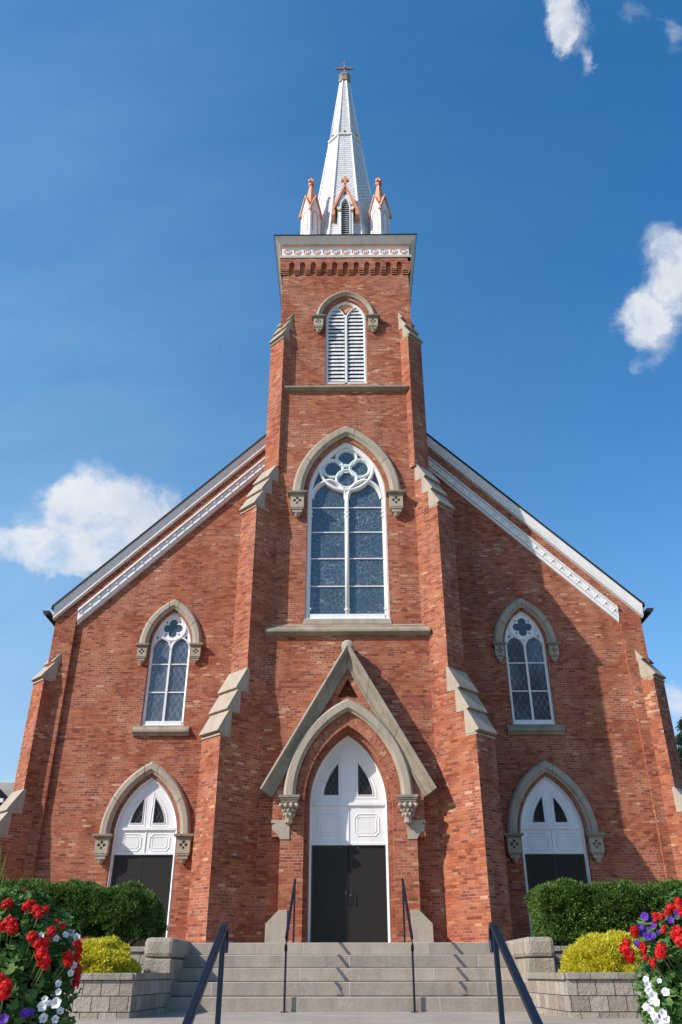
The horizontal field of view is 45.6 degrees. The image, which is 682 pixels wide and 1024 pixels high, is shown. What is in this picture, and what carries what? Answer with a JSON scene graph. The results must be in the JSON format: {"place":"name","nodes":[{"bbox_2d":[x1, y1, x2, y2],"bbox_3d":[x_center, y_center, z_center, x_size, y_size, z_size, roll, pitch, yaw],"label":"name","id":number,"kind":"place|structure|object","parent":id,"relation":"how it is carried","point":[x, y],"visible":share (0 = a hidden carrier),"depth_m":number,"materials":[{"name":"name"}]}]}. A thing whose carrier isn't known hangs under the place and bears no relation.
{"place":"outdoors","nodes":[
{"label":"outdoors","id":0,"kind":"place"},
{"bbox_2d":[0,783,13,805],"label":"house","id":1,"kind":"structure","parent":0,"point":[6,790],"depth_m":45.37,"materials":[{"name":"white paint"}]},
{"bbox_2d":[0,0,681,782],"label":"sky","id":2,"kind":"structure","parent":0,"point":[154,154],"materials":[{"name":"blue"}]},
{"bbox_2d":[0,62,681,946],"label":"church","id":3,"kind":"structure","parent":0,"point":[346,642],"depth_m":22.64,"materials":[{"name":"brick"}]},
{"bbox_2d":[92,761,193,946],"bbox_3d":[-5.219,8.929,21.397,2.688,4.594,0.464,0,-30,0],"label":"door","id":4,"kind":"structure","parent":3,"relation":"in","point":[148,820],"depth_m":21.67,"materials":[{"name":"white paint"}]},
{"bbox_2d":[132,599,203,735],"bbox_3d":[-5.094,4.516,23.934,2.018,4.174,0.409,0,-30,0],"label":"window","id":5,"kind":"structure","parent":3,"relation":"in","point":[173,630],"depth_m":24.03,"materials":[{"name":"blue glass"}]},
{"bbox_2d":[311,291,379,383],"bbox_3d":[0.166,-5.901,27.387,2.334,4.029,0.582,0,-30,0],"label":"louvred window","id":6,"kind":"structure","parent":3,"relation":"in","point":[345,313],"depth_m":27.50,"materials":[{"name":"white paint"}]},
{"bbox_2d":[287,426,405,623],"bbox_3d":[0.172,0.218,23.764,3.504,6.569,0.637,0,-30,0],"label":"window","id":7,"kind":"structure","parent":3,"relation":"in","point":[346,478],"depth_m":23.84,"materials":[{"name":"blue glass"}]},
{"bbox_2d":[307,735,391,942],"bbox_3d":[0.181,7.757,19.498,1.920,4.745,0.189,0,-30,0],"label":"door","id":8,"kind":"structure","parent":3,"relation":"in","point":[348,802],"depth_m":19.32,"materials":[{"name":"white paint"}]},
{"bbox_2d":[491,598,564,734],"bbox_3d":[5.485,4.460,23.858,2.018,4.174,0.409,0,-30,0],"label":"window","id":9,"kind":"structure","parent":3,"relation":"in","point":[524,631],"depth_m":23.96,"materials":[{"name":"blue glass"}]},
{"bbox_2d":[503,760,605,945],"bbox_3d":[5.620,8.871,21.319,2.688,4.594,0.464,0,-30,0],"label":"door","id":10,"kind":"structure","parent":3,"relation":"in","point":[551,816],"depth_m":21.62,"materials":[{"name":"white paint"}]},
{"bbox_2d":[70,1012,649,1023],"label":"front path","id":11,"kind":"structure","parent":0,"point":[352,1018],"depth_m":8.84,"materials":[{"name":"grey concrete"}]},
{"bbox_2d":[166,942,532,1011],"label":"stone steps","id":12,"kind":"structure","parent":11,"relation":"on","point":[253,977],"depth_m":11.10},
{"bbox_2d":[143,937,193,996],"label":"cheek block","id":13,"kind":"structure","parent":12,"relation":"on","point":[168,953],"depth_m":10.77,"materials":[{"name":"stone"}]},
{"bbox_2d":[280,878,295,1012],"bbox_3d":[-0.712,5.975,11.356,0.090,1.701,1.674,0,-30,0],"label":"handrail","id":14,"kind":"object","parent":12,"relation":"on","point":[293,895],"visible":1,"depth_m":11.04,"materials":[{"name":"metal"}]},
{"bbox_2d":[401,878,418,1012],"bbox_3d":[0.938,5.966,11.344,0.090,1.701,1.674,0,-30,0],"label":"handrail","id":15,"kind":"object","parent":12,"relation":"on","point":[404,897],"visible":1,"depth_m":11.03,"materials":[{"name":"metal"}]},
{"bbox_2d":[506,937,555,991],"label":"cheek block","id":16,"kind":"structure","parent":12,"relation":"on","point":[532,954],"depth_m":10.73,"materials":[{"name":"stone"}]},
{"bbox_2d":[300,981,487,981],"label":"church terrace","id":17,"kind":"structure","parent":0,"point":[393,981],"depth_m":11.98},
{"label":"lower planting bed","id":18,"kind":"structure","parent":0,"visible":0},
{"bbox_2d":[75,934,141,972],"bbox_3d":[-3.110,5.805,10.283,1.206,0.819,1.114,0,-30,0],"label":"golden shrub","id":19,"kind":"object","parent":18,"relation":"on","point":[106,954],"visible":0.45,"depth_m":10.08,"materials":[{"name":"yellow plant"}]},
{"bbox_2d":[51,973,173,1018],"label":"garden wall","id":20,"kind":"structure","parent":18,"relation":"on","point":[116,995],"depth_m":9.09,"materials":[{"name":"grey stone"}]},
{"bbox_2d":[69,947,155,972],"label":"garden wall","id":21,"kind":"structure","parent":18,"relation":"on","point":[137,953],"depth_m":11.56,"materials":[{"name":"grey stone"}]},
{"bbox_2d":[525,972,660,1018],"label":"garden wall","id":22,"kind":"structure","parent":18,"relation":"on","point":[576,995],"depth_m":9.05,"materials":[{"name":"grey stone"}]},
{"bbox_2d":[557,929,643,979],"bbox_3d":[3.384,5.726,10.185,1.469,0.935,1.205,0,-30,0],"label":"golden shrub","id":23,"kind":"object","parent":18,"relation":"on","point":[596,952],"visible":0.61,"depth_m":9.95,"materials":[{"name":"yellow plant"}]},
{"bbox_2d":[549,946,665,972],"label":"garden wall","id":24,"kind":"structure","parent":18,"relation":"on","point":[557,956],"depth_m":11.52,"materials":[{"name":"grey stone"}]},
{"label":"lower pavement","id":25,"kind":"structure","parent":0,"visible":0},
{"bbox_2d":[0,840,82,1023],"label":"flowers","id":26,"kind":"object","parent":25,"relation":"on","point":[37,969],"visible":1,"depth_m":4.51,"materials":[{"name":"plant"}]},
{"bbox_2d":[182,922,228,1023],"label":"handrail","id":27,"kind":"object","parent":25,"relation":"on","point":[220,944],"visible":1,"depth_m":5.84,"materials":[{"name":"metal"}]},
{"bbox_2d":[488,922,542,1023],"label":"handrail","id":28,"kind":"object","parent":25,"relation":"on","point":[497,942],"visible":1,"depth_m":5.83,"materials":[{"name":"metal"}]},
{"bbox_2d":[618,886,681,1023],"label":"flower planter","id":29,"kind":"object","parent":25,"relation":"on","point":[661,997],"visible":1,"depth_m":4.58,"materials":[{"name":"plant"}]},
{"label":"upper planting bed","id":30,"kind":"structure","parent":0,"visible":0},
{"bbox_2d":[0,876,104,944],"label":"hedge","id":31,"kind":"object","parent":30,"relation":"on","point":[70,896],"visible":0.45,"depth_m":13.42,"materials":[{"name":"green plant"}]},
{"bbox_2d":[80,879,168,946],"bbox_3d":[-3.651,6.732,13.565,1.522,1.122,1.042,0,-30,0],"label":"yew shrub","id":32,"kind":"object","parent":30,"relation":"on","point":[134,909],"visible":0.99,"depth_m":13.31,"materials":[{"name":"green plant"}]},
{"bbox_2d":[524,876,681,945],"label":"hedge","id":33,"kind":"object","parent":30,"relation":"on","point":[562,909],"visible":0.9,"depth_m":13.28,"materials":[{"name":"green plant"}]},
{"bbox_2d":[675,716,681,768],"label":"spruce tree","id":34,"kind":"object","parent":30,"relation":"on","point":[678,738],"visible":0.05,"depth_m":39.40,"materials":[{"name":"green plant"}]}
]}

